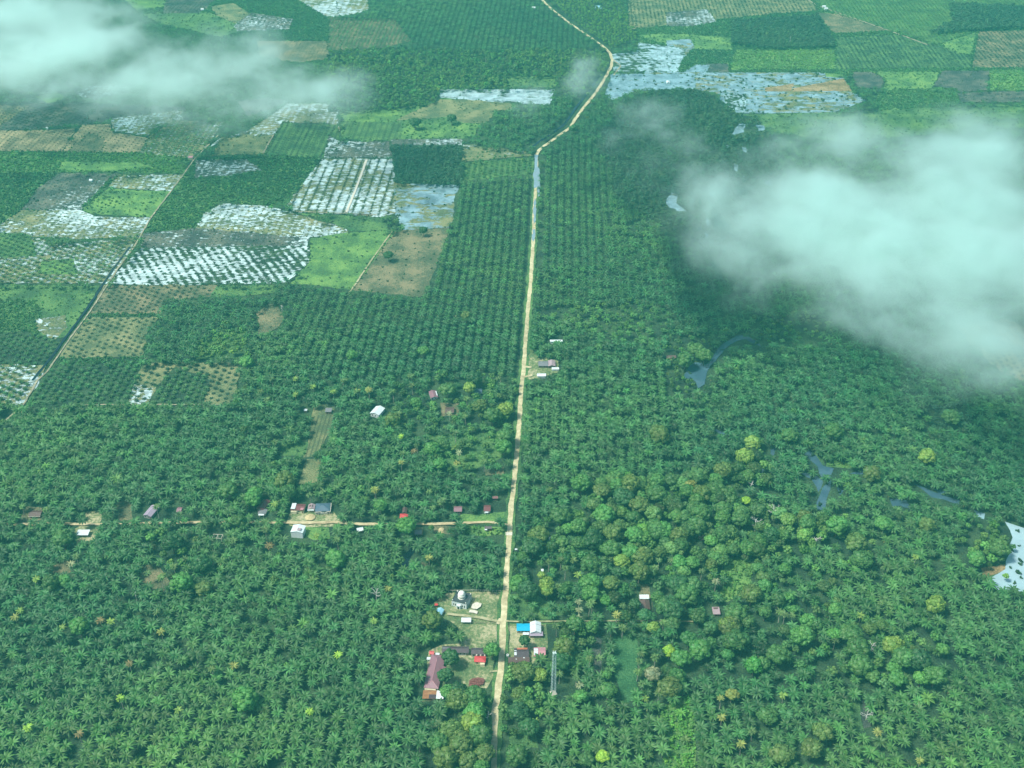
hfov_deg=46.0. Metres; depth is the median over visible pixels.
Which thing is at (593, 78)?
field
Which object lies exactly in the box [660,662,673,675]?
broadleaf tree
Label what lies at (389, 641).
oil palm
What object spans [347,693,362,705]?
oil palm
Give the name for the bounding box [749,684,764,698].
oil palm
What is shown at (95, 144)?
field
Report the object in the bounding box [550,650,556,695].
lattice tower
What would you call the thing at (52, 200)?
field
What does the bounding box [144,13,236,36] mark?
field
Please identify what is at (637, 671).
coconut palm
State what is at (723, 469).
broadleaf tree
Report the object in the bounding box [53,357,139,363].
field
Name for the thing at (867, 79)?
field
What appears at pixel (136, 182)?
field
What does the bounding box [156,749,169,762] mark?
oil palm
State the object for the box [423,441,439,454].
broadleaf tree
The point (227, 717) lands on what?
oil palm
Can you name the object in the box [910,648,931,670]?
broadleaf tree
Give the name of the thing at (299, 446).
field
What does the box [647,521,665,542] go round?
broadleaf tree
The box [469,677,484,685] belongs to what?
tile heap
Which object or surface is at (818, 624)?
broadleaf tree
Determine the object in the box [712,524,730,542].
broadleaf tree
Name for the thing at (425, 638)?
oil palm
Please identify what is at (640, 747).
oil palm
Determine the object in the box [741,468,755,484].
broadleaf tree
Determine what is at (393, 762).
oil palm
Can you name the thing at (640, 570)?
broadleaf tree
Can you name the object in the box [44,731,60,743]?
oil palm
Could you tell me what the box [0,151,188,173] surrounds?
field
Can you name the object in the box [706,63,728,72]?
field
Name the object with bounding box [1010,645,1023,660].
oil palm
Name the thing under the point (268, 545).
coconut palm
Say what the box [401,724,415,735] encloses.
oil palm
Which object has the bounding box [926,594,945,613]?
broadleaf tree
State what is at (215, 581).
oil palm
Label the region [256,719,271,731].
oil palm
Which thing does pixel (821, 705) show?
oil palm
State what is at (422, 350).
broadleaf tree
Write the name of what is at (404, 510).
house wing
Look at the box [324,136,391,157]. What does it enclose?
field
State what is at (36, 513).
house
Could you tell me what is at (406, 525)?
broadleaf tree
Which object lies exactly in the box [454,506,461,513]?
house
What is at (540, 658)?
oil palm
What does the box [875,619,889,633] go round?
broadleaf tree
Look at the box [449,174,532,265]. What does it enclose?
field
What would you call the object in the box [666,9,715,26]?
field
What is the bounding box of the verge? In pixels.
[488,170,540,767]
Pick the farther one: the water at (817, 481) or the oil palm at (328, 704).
the water at (817, 481)
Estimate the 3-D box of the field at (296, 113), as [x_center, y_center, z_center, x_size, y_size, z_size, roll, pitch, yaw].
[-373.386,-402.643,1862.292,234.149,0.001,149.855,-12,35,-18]
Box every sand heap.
[305,514,314,519]
[438,527,444,532]
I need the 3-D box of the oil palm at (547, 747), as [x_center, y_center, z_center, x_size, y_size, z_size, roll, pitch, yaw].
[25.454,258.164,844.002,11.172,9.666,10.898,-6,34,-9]
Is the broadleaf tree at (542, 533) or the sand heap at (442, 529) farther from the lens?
the sand heap at (442, 529)
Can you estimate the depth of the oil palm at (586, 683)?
891.31 m
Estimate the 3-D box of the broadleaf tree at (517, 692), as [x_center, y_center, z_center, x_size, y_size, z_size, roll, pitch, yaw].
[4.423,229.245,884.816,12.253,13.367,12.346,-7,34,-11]
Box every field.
[0,0,328,129]
[0,103,96,130]
[0,104,30,124]
[0,129,73,151]
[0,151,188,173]
[0,173,53,223]
[0,210,149,238]
[0,232,35,257]
[0,235,138,283]
[0,285,99,337]
[0,299,39,332]
[0,331,60,364]
[0,364,45,404]
[17,506,41,533]
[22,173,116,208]
[22,177,109,210]
[30,363,141,403]
[35,315,66,338]
[36,90,65,102]
[39,259,76,274]
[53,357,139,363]
[53,558,70,574]
[59,162,152,170]
[60,317,157,357]
[64,124,146,152]
[68,133,103,151]
[75,84,129,100]
[75,511,101,545]
[83,103,185,124]
[83,189,171,216]
[87,313,155,317]
[89,284,216,313]
[109,174,181,190]
[111,110,182,135]
[112,245,309,284]
[116,501,132,520]
[125,0,165,9]
[129,362,240,404]
[129,383,156,403]
[140,120,224,158]
[140,563,169,591]
[141,228,309,247]
[142,155,319,233]
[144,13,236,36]
[147,533,200,580]
[149,366,209,403]
[163,0,214,13]
[194,159,259,177]
[196,203,347,236]
[196,326,246,358]
[210,285,283,297]
[211,3,249,22]
[211,103,339,145]
[212,135,271,155]
[234,13,292,30]
[238,98,287,116]
[256,304,283,336]
[257,41,328,61]
[264,123,338,157]
[272,236,527,386]
[280,441,307,455]
[287,158,395,216]
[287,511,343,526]
[291,231,392,289]
[296,213,387,231]
[299,0,368,16]
[299,459,321,483]
[303,407,333,457]
[306,527,329,539]
[314,404,334,415]
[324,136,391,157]
[328,0,594,51]
[328,17,409,49]
[328,47,609,111]
[339,88,465,140]
[342,109,400,121]
[342,121,401,141]
[352,227,448,296]
[390,138,461,144]
[390,370,516,478]
[391,145,462,184]
[393,182,459,229]
[397,99,511,122]
[401,123,479,138]
[413,526,422,535]
[424,643,494,689]
[429,432,508,469]
[431,691,491,767]
[433,525,454,533]
[434,592,499,643]
[439,89,554,104]
[440,403,458,415]
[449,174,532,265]
[456,512,504,523]
[461,144,532,161]
[462,158,533,180]
[463,526,503,536]
[477,110,571,152]
[485,467,503,474]
[502,664,549,731]
[506,76,555,87]
[507,622,547,663]
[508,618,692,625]
[509,594,574,619]
[509,732,537,747]
[510,536,667,618]
[516,447,770,547]
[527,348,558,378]
[535,304,675,345]
[537,137,614,268]
[546,625,591,652]
[551,0,637,50]
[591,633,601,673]
[597,89,785,259]
[605,74,695,99]
[612,43,685,71]
[613,634,637,702]
[628,0,816,28]
[637,0,1023,73]
[637,41,730,68]
[639,34,730,49]
[639,584,652,610]
[644,71,866,112]
[660,692,695,767]
[665,496,849,559]
[665,557,959,691]
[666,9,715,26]
[666,333,711,398]
[667,39,694,58]
[686,64,709,71]
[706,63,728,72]
[720,557,750,601]
[723,94,745,109]
[731,15,833,47]
[731,50,834,69]
[743,104,1023,141]
[753,316,831,346]
[765,84,793,91]
[793,78,851,91]
[814,453,823,464]
[815,0,1023,43]
[817,13,884,32]
[825,73,843,77]
[826,458,852,468]
[836,35,970,69]
[841,533,878,567]
[851,700,863,731]
[853,72,884,88]
[862,700,870,727]
[873,71,937,89]
[877,88,956,109]
[928,404,973,431]
[929,4,1022,32]
[933,70,988,91]
[940,33,974,53]
[954,522,1010,566]
[955,319,1023,380]
[958,91,1023,102]
[973,30,1023,67]
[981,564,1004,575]
[986,516,1023,527]
[989,70,1023,90]
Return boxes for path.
[5,135,217,419]
[263,134,273,152]
[295,211,376,214]
[345,160,366,211]
[348,231,392,293]
[447,612,497,621]
[505,620,692,621]
[808,0,927,44]
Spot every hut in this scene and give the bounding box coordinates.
[356,527,363,532]
[485,526,491,530]
[712,607,719,616]
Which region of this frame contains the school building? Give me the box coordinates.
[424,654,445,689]
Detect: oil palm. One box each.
[0,750,15,765]
[1,698,17,710]
[9,702,26,714]
[16,746,29,761]
[28,743,42,755]
[30,689,45,703]
[30,754,48,767]
[33,668,46,680]
[36,747,54,761]
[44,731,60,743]
[45,684,62,698]
[48,625,64,641]
[51,719,68,734]
[51,751,67,764]
[57,632,72,644]
[61,693,78,707]
[74,667,90,679]
[76,638,92,654]
[76,700,91,711]
[80,708,99,725]
[88,749,104,762]
[90,636,103,650]
[90,719,104,734]
[91,686,107,700]
[94,733,109,744]
[97,698,113,714]
[97,742,110,756]
[98,649,112,663]
[100,720,116,737]
[100,757,114,767]
[102,633,118,646]
[107,717,119,730]
[107,735,124,748]
[109,650,125,664]
[117,739,136,753]
[123,617,137,629]
[125,641,140,654]
[128,684,143,694]
[128,692,142,705]
[129,618,145,630]
[136,669,150,680]
[136,718,153,737]
[142,708,159,724]
[145,744,160,758]
[148,663,164,674]
[152,721,167,736]
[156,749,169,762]
[158,740,172,751]
[160,638,175,649]
[161,666,176,680]
[167,648,182,663]
[170,673,186,686]
[170,733,189,748]
[177,686,192,700]
[184,667,197,681]
[186,635,200,643]
[187,648,203,663]
[188,680,203,692]
[189,690,205,703]
[189,753,205,767]
[191,743,208,755]
[193,713,209,726]
[198,733,215,748]
[205,675,221,687]
[209,575,222,588]
[209,700,225,714]
[210,722,227,737]
[214,646,230,659]
[219,712,235,725]
[220,636,235,650]
[224,726,239,739]
[226,614,239,626]
[227,651,241,662]
[228,748,246,763]
[230,576,244,588]
[231,741,247,753]
[232,600,246,611]
[232,641,246,654]
[239,721,254,737]
[242,676,256,686]
[242,755,257,767]
[245,591,259,602]
[247,749,261,761]
[248,658,262,671]
[250,728,267,742]
[252,699,265,710]
[254,750,271,765]
[255,688,264,700]
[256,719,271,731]
[262,734,273,748]
[263,686,276,697]
[263,722,280,736]
[265,607,278,617]
[266,667,282,680]
[267,716,281,728]
[268,595,283,610]
[270,736,285,749]
[279,720,293,733]
[281,629,295,642]
[282,580,297,591]
[282,709,296,723]
[286,648,300,659]
[287,685,302,698]
[288,632,305,645]
[288,673,304,686]
[288,733,303,747]
[294,706,308,722]
[295,700,308,712]
[297,650,311,661]
[297,742,313,755]
[301,557,315,568]
[308,702,321,715]
[309,647,323,662]
[312,687,326,698]
[312,715,329,729]
[318,754,334,767]
[319,650,335,666]
[322,697,336,713]
[323,687,338,701]
[325,731,343,744]
[329,656,344,668]
[330,711,346,725]
[339,663,353,674]
[342,709,355,720]
[342,718,357,729]
[346,699,360,714]
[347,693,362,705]
[348,683,362,696]
[350,574,365,586]
[350,630,364,644]
[350,724,365,735]
[350,740,366,752]
[352,563,365,574]
[355,704,371,716]
[355,714,368,725]
[361,685,375,699]
[362,565,375,577]
[362,736,376,750]
[363,627,376,638]
[367,707,382,721]
[368,598,383,609]
[374,673,389,684]
[375,721,391,734]
[376,731,391,746]
[377,713,395,726]
[378,601,393,612]
[378,707,393,717]
[380,651,395,663]
[381,635,396,648]
[384,694,400,710]
[384,753,402,767]
[385,628,400,639]
[385,682,400,691]
[385,745,399,758]
[389,729,403,741]
[390,590,403,600]
[391,654,403,667]
[395,568,409,582]
[395,617,410,629]
[396,751,411,765]
[398,683,413,697]
[401,586,414,596]
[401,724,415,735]
[403,593,416,607]
[404,704,421,717]
[406,627,420,639]
[409,619,423,631]
[411,669,426,684]
[412,737,426,752]
[413,728,428,739]
[415,564,429,574]
[416,571,429,580]
[416,720,431,731]
[417,631,432,646]
[431,706,447,718]
[432,543,446,551]
[432,697,444,707]
[452,630,464,643]
[527,750,541,762]
[528,756,542,767]
[532,652,549,665]
[539,750,557,763]
[540,744,553,753]
[542,697,558,710]
[543,662,559,674]
[543,714,557,727]
[551,737,569,749]
[552,745,565,760]
[553,759,568,767]
[563,708,580,719]
[564,693,577,704]
[565,725,579,738]
[567,716,580,730]
[571,642,582,655]
[577,711,592,723]
[579,719,596,735]
[580,655,593,666]
[580,670,595,683]
[580,677,593,691]
[580,702,596,713]
[590,611,604,622]
[591,676,604,685]
[591,723,607,740]
[592,741,605,753]
[604,621,618,636]
[606,725,618,737]
[606,751,619,763]
[614,708,630,723]
[617,726,632,736]
[617,733,633,747]
[618,756,633,767]
[631,740,648,755]
[640,719,653,731]
[643,713,655,721]
[649,640,663,649]
[650,647,664,658]
[653,721,669,735]
[654,734,669,744]
[655,741,671,757]
[680,682,691,695]
[688,696,703,707]
[689,702,705,714]
[693,711,708,723]
[693,728,709,742]
[694,720,708,731]
[696,672,712,684]
[696,738,711,751]
[696,756,711,767]
[699,682,715,696]
[706,708,719,721]
[707,753,723,767]
[708,736,722,748]
[708,746,723,757]
[712,680,725,689]
[719,730,735,744]
[720,739,735,753]
[732,727,747,740]
[732,735,746,750]
[734,754,750,765]
[736,679,750,691]
[737,685,750,699]
[741,702,757,716]
[741,714,756,726]
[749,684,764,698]
[757,727,771,740]
[758,672,773,683]
[758,743,772,758]
[761,680,775,692]
[770,733,784,744]
[778,708,793,718]
[783,673,799,685]
[785,686,802,699]
[795,668,811,681]
[805,719,816,734]
[810,689,825,702]
[813,699,828,711]
[817,717,832,726]
[821,687,836,699]
[826,712,840,724]
[827,694,841,707]
[830,719,847,734]
[836,705,853,720]
[850,755,865,767]
[858,597,872,607]
[860,744,873,757]
[862,746,880,761]
[866,595,878,606]
[871,687,886,699]
[871,735,887,748]
[874,752,890,767]
[887,698,903,711]
[888,750,905,760]
[895,690,908,702]
[901,709,915,720]
[904,684,920,698]
[919,691,935,704]
[926,758,942,767]
[935,743,951,758]
[939,710,954,723]
[949,633,964,645]
[949,677,966,690]
[949,739,964,753]
[957,695,974,708]
[958,622,972,633]
[962,713,978,728]
[964,672,980,684]
[970,738,985,753]
[978,687,995,699]
[984,734,1001,746]
[986,742,1003,758]
[989,644,1006,660]
[990,712,1007,725]
[999,679,1015,693]
[1005,716,1021,731]
[1007,695,1023,710]
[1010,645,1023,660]
[1012,705,1023,717]
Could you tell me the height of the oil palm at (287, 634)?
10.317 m
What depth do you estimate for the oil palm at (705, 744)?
844.14 m
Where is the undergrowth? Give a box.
[0,0,1023,767]
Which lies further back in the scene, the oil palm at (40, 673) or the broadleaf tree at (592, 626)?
the broadleaf tree at (592, 626)
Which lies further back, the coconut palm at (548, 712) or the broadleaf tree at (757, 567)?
the broadleaf tree at (757, 567)
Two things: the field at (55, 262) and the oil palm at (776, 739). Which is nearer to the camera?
the oil palm at (776, 739)
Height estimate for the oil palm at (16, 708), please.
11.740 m
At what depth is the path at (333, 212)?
1590.65 m
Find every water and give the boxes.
[401,547,415,566]
[666,193,684,210]
[684,335,760,387]
[708,192,715,197]
[733,123,744,134]
[756,125,764,129]
[801,473,822,491]
[805,450,833,476]
[816,481,830,509]
[850,469,863,474]
[889,497,905,505]
[900,499,909,507]
[914,483,959,504]
[974,510,984,518]
[989,522,1023,590]
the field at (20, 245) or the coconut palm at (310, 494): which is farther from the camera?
the field at (20, 245)
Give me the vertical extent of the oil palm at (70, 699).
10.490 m
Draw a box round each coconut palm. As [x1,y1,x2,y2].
[10,613,19,621]
[15,607,23,613]
[22,723,32,732]
[32,574,40,586]
[58,623,66,631]
[61,647,68,654]
[66,560,75,571]
[72,552,79,561]
[73,729,84,744]
[95,616,104,626]
[106,618,114,630]
[116,693,125,708]
[126,660,133,667]
[144,570,151,581]
[152,503,160,516]
[153,608,160,616]
[156,574,164,587]
[156,627,165,638]
[169,562,177,569]
[173,706,183,715]
[208,665,215,672]
[229,537,237,546]
[229,662,238,669]
[262,525,269,539]
[264,541,272,550]
[270,501,278,514]
[305,707,314,716]
[306,491,313,503]
[313,532,318,541]
[332,536,339,549]
[333,650,342,658]
[370,617,377,630]
[426,553,432,564]
[434,718,441,728]
[439,497,446,502]
[452,430,459,442]
[544,708,552,715]
[552,622,559,636]
[556,670,563,680]
[558,547,565,552]
[562,564,569,570]
[570,556,578,563]
[573,571,582,578]
[573,673,579,685]
[574,598,582,606]
[575,607,582,612]
[576,681,583,688]
[585,599,593,616]
[585,655,593,663]
[595,653,603,666]
[613,610,621,625]
[619,624,627,635]
[633,667,642,680]
[635,657,642,664]
[637,650,645,660]
[637,680,646,696]
[642,695,648,702]
[651,653,659,665]
[653,689,662,697]
[659,619,666,632]
[698,568,704,579]
[712,578,720,591]
[717,694,724,708]
[718,713,726,721]
[736,739,745,754]
[748,725,757,740]
[775,607,781,622]
[779,691,787,701]
[781,610,788,622]
[788,612,796,619]
[831,638,839,648]
[857,611,863,621]
[872,726,882,737]
[877,600,884,605]
[912,554,919,562]
[915,756,924,766]
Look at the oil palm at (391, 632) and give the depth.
936.81 m
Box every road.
[7,521,509,525]
[491,187,536,767]
[535,0,613,154]
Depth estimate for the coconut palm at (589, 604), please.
955.18 m
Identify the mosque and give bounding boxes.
[452,590,471,608]
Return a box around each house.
[28,510,42,517]
[144,505,158,518]
[256,499,269,511]
[290,524,305,537]
[291,503,305,513]
[308,503,315,511]
[315,503,330,514]
[370,406,384,417]
[415,530,421,536]
[428,390,437,399]
[436,607,443,614]
[442,646,468,654]
[445,407,453,414]
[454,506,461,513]
[471,648,484,656]
[474,654,485,666]
[475,388,481,394]
[484,505,490,513]
[514,648,528,656]
[530,620,540,632]
[534,647,545,657]
[538,361,547,367]
[548,359,555,367]
[639,595,650,609]
[666,355,675,358]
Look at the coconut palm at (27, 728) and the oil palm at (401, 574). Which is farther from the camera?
the oil palm at (401, 574)
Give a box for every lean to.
[508,657,529,663]
[529,632,542,637]
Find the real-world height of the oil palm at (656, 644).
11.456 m
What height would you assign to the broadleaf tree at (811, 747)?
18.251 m
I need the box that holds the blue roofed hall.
[517,623,529,632]
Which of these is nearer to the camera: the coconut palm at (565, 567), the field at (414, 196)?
the coconut palm at (565, 567)
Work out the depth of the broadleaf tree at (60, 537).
1020.46 m
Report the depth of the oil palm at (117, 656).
913.02 m
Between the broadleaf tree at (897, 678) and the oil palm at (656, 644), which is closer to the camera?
the broadleaf tree at (897, 678)
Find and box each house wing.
[258,509,267,515]
[402,507,406,513]
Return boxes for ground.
[0,0,1023,767]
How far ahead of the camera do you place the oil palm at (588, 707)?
870.98 m
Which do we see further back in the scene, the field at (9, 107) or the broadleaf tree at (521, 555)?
the field at (9, 107)
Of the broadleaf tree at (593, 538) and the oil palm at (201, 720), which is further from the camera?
the broadleaf tree at (593, 538)
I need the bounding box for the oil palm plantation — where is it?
[0,0,1023,767]
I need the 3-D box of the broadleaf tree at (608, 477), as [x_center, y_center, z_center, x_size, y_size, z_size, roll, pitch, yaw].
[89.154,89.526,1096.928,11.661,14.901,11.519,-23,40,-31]
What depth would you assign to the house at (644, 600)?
971.96 m
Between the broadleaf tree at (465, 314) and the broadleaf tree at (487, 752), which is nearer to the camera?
the broadleaf tree at (487, 752)
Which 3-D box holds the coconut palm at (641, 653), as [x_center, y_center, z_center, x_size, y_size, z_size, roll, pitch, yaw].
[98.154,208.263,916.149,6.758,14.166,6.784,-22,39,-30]
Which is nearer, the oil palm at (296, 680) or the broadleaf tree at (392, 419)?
the oil palm at (296, 680)
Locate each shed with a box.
[76,530,89,535]
[325,408,331,413]
[422,690,443,700]
[461,618,470,623]
[537,373,545,377]
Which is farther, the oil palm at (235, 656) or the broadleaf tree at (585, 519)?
the broadleaf tree at (585, 519)
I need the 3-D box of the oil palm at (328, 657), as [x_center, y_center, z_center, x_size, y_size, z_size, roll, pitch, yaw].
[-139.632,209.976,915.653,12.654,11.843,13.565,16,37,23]
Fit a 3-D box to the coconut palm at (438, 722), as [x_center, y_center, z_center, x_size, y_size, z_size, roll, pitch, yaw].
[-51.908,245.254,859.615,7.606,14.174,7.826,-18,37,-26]
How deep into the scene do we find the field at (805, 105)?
1975.33 m
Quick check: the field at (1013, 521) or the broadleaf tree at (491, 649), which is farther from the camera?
the field at (1013, 521)
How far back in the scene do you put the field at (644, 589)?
986.59 m
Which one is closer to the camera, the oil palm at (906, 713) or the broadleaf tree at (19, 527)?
the oil palm at (906, 713)
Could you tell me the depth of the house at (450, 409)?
1201.07 m
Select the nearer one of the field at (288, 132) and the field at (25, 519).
the field at (25, 519)
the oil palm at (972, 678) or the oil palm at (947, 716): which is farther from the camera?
the oil palm at (972, 678)
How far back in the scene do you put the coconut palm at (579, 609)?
950.99 m
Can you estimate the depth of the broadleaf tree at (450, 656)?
907.98 m
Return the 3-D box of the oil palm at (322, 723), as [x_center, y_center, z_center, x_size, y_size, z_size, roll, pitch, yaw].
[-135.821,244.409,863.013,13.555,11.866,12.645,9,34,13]
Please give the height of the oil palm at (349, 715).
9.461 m
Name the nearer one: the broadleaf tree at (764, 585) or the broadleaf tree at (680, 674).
the broadleaf tree at (680, 674)
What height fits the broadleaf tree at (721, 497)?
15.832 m
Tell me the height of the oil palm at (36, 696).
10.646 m
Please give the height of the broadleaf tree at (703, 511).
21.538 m
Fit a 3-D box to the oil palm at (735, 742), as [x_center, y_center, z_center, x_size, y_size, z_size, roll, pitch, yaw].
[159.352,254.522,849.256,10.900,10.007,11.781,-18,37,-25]
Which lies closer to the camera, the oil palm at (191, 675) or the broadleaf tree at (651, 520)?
the oil palm at (191, 675)
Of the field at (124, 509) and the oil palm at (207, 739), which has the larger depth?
the field at (124, 509)
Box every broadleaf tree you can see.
[15,523,25,531]
[41,573,59,592]
[50,529,72,549]
[58,574,70,588]
[69,616,88,636]
[161,531,183,553]
[169,571,192,592]
[190,554,212,573]
[195,580,212,598]
[216,481,237,500]
[230,514,246,529]
[232,685,258,711]
[238,355,253,368]
[244,491,261,508]
[248,486,262,496]
[273,470,294,487]
[279,483,296,501]
[324,548,344,568]
[326,552,345,570]
[346,349,357,361]
[373,498,387,513]
[383,251,393,259]
[385,412,400,426]
[395,517,415,534]
[409,117,421,129]
[410,397,421,406]
[417,346,429,357]
[419,226,427,236]
[421,610,443,631]
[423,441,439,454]
[427,732,449,752]
[432,745,459,767]
[433,457,447,470]
[437,382,455,398]
[437,668,453,683]
[438,438,450,451]
[438,718,464,739]
[439,684,451,697]
[441,648,459,667]
[445,688,467,711]
[447,114,456,120]
[448,731,473,754]
[450,680,466,690]
[457,711,463,721]
[457,751,476,767]
[460,311,471,319]
[460,711,484,733]
[463,381,475,395]
[463,700,486,717]
[465,370,482,384]
[465,685,486,703]
[469,724,492,746]
[471,399,488,411]
[473,759,489,767]
[475,743,495,761]
[482,642,500,659]
[483,407,502,425]
[494,439,512,456]
[496,426,515,441]
[497,402,513,415]
[505,744,527,767]
[506,701,529,721]
[508,573,527,591]
[510,661,534,683]
[510,686,525,699]
[516,551,529,562]
[517,580,539,601]
[517,717,538,737]
[519,635,530,647]
[519,692,532,702]
[522,537,543,557]
[525,700,537,712]
[526,525,549,541]
[533,667,547,682]
[537,571,545,578]
[538,576,553,587]
[539,585,552,598]
[546,540,558,552]
[549,507,570,526]
[552,636,574,655]
[554,652,573,670]
[556,535,569,547]
[556,552,570,564]
[556,583,569,594]
[559,626,571,636]
[561,523,571,535]
[565,614,584,634]
[568,124,577,130]
[569,518,586,535]
[570,474,592,494]
[570,536,584,551]
[572,689,587,705]
[578,573,600,588]
[578,750,594,767]
[580,517,588,526]
[580,553,600,573]
[581,586,601,601]
[582,527,603,551]
[585,620,598,634]
[586,498,600,511]
[592,483,610,496]
[592,511,611,521]
[592,520,608,533]
[594,477,606,484]
[594,503,615,523]
[595,749,609,763]
[596,563,607,575]
[597,681,618,699]
[598,539,621,555]
[600,595,611,606]
[602,524,621,540]
[602,575,620,590]
[602,669,611,681]
[605,474,614,483]
[606,502,618,513]
[606,591,621,605]
[607,470,622,478]
[609,478,622,490]
[612,487,634,505]
[612,519,625,528]
[613,554,630,567]
[616,506,626,518]
[618,610,631,623]
[621,543,638,561]
[622,473,641,491]
[625,510,640,525]
[625,526,642,542]
[628,495,650,512]
[628,560,650,582]
[628,598,641,611]
[631,545,653,564]
[636,475,646,482]
[637,523,647,530]
[637,608,652,620]
[638,480,646,490]
[640,530,651,545]
[644,506,661,519]
[644,666,661,683]
[646,475,651,483]
[646,484,668,503]
[646,518,659,523]
[646,621,659,631]
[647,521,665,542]
[648,424,668,436]
[648,565,658,578]
[649,472,664,485]
[650,591,663,602]
[651,427,670,443]
[652,545,665,557]
[653,503,664,512]
[655,595,672,618]
[656,675,681,699]
[657,521,672,537]
[659,537,670,545]
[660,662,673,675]
[662,598,683,618]
[662,644,674,659]
[663,541,678,555]
[664,472,679,486]
[664,616,680,628]
[665,496,681,508]
[666,575,688,592]
[667,501,685,511]
[668,508,682,525]
[669,526,688,540]
[669,667,685,682]
[670,649,691,668]
[672,554,686,567]
[674,475,689,486]
[674,537,688,551]
[674,582,698,606]
[676,351,694,369]
[677,565,690,576]
[679,484,694,499]
[679,630,698,647]
[680,509,691,522]
[681,470,690,479]
[681,522,694,535]
[685,480,696,486]
[686,343,704,358]
[686,501,700,515]
[686,556,699,571]
[687,575,700,588]
[688,466,708,484]
[688,493,704,502]
[688,516,707,537]
[688,608,706,625]
[689,639,710,661]
[692,484,710,500]
[692,502,712,521]
[695,348,713,364]
[704,534,717,545]
[704,620,718,635]
[705,558,717,572]
[707,480,725,494]
[707,551,720,563]
[708,473,723,481]
[709,494,716,503]
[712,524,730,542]
[712,544,729,554]
[713,461,732,477]
[714,509,730,523]
[715,493,725,502]
[715,501,731,512]
[718,554,729,567]
[718,615,741,633]
[719,616,740,628]
[720,649,734,662]
[722,628,746,651]
[724,486,736,497]
[724,601,747,620]
[725,688,739,702]
[726,494,737,504]
[726,524,737,539]
[727,543,739,557]
[731,461,743,474]
[731,507,750,528]
[734,505,750,514]
[735,447,754,464]
[737,472,746,485]
[739,539,754,555]
[739,583,762,605]
[740,614,754,627]
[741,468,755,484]
[742,496,750,506]
[742,632,750,644]
[744,435,760,448]
[744,656,762,675]
[746,461,762,473]
[748,531,761,540]
[749,502,765,518]
[750,562,764,572]
[752,533,767,546]
[752,541,766,558]
[753,520,766,530]
[754,451,763,460]
[755,571,771,581]
[755,643,768,657]
[756,706,778,725]
[757,579,772,593]
[758,605,771,620]
[758,656,770,669]
[759,472,773,484]
[762,526,779,544]
[765,644,791,666]
[768,743,796,765]
[770,592,785,608]
[772,507,787,522]
[777,624,790,637]
[778,529,790,540]
[778,562,791,576]
[780,427,798,443]
[780,513,796,525]
[790,625,815,647]
[796,528,811,540]
[797,509,814,522]
[799,513,815,529]
[799,613,814,628]
[800,737,822,759]
[812,617,823,630]
[812,722,834,741]
[816,580,831,594]
[817,512,830,525]
[824,422,844,441]
[826,515,848,536]
[826,628,840,643]
[828,602,842,618]
[839,623,863,639]
[844,531,867,550]
[844,637,870,655]
[847,652,872,677]
[849,550,873,567]
[862,621,877,636]
[863,465,881,484]
[865,669,879,684]
[874,516,894,530]
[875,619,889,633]
[882,635,906,657]
[886,661,901,672]
[888,670,907,688]
[890,645,914,666]
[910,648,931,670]
[912,671,928,686]
[918,448,935,465]
[919,517,936,531]
[923,665,948,686]
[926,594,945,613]
[936,642,949,656]
[941,409,961,425]
[967,550,986,567]
[988,538,1011,556]
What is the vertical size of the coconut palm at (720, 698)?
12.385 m
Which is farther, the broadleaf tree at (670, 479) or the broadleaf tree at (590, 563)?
the broadleaf tree at (670, 479)
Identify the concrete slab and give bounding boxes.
[471,602,480,608]
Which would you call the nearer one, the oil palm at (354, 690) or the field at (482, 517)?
the oil palm at (354, 690)
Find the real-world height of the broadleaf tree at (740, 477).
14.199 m
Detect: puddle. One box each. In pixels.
[533,155,539,195]
[533,199,536,222]
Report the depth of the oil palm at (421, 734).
850.89 m
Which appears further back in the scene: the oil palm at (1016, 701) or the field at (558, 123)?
the field at (558, 123)
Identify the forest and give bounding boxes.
[0,0,1023,767]
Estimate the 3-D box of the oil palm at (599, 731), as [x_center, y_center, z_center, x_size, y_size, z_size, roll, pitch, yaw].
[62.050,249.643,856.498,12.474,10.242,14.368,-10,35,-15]
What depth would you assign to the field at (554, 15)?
2284.70 m
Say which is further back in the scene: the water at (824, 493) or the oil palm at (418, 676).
the water at (824, 493)
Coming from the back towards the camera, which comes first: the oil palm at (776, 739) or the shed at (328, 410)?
the shed at (328, 410)
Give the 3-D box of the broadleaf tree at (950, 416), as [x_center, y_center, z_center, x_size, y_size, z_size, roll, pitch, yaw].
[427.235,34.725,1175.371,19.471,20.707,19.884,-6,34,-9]
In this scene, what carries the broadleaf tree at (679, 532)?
on the field at (552, 525)
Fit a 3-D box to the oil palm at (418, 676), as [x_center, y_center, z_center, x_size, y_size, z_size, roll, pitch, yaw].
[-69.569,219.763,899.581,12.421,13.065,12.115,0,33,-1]
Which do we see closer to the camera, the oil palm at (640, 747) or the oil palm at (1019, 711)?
the oil palm at (640, 747)
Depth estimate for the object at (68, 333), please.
1359.98 m
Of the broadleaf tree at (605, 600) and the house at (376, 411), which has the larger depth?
the house at (376, 411)
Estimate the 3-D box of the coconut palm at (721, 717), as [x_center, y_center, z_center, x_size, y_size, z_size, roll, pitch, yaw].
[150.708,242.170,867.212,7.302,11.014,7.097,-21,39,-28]
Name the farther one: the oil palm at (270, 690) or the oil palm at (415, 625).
the oil palm at (415, 625)

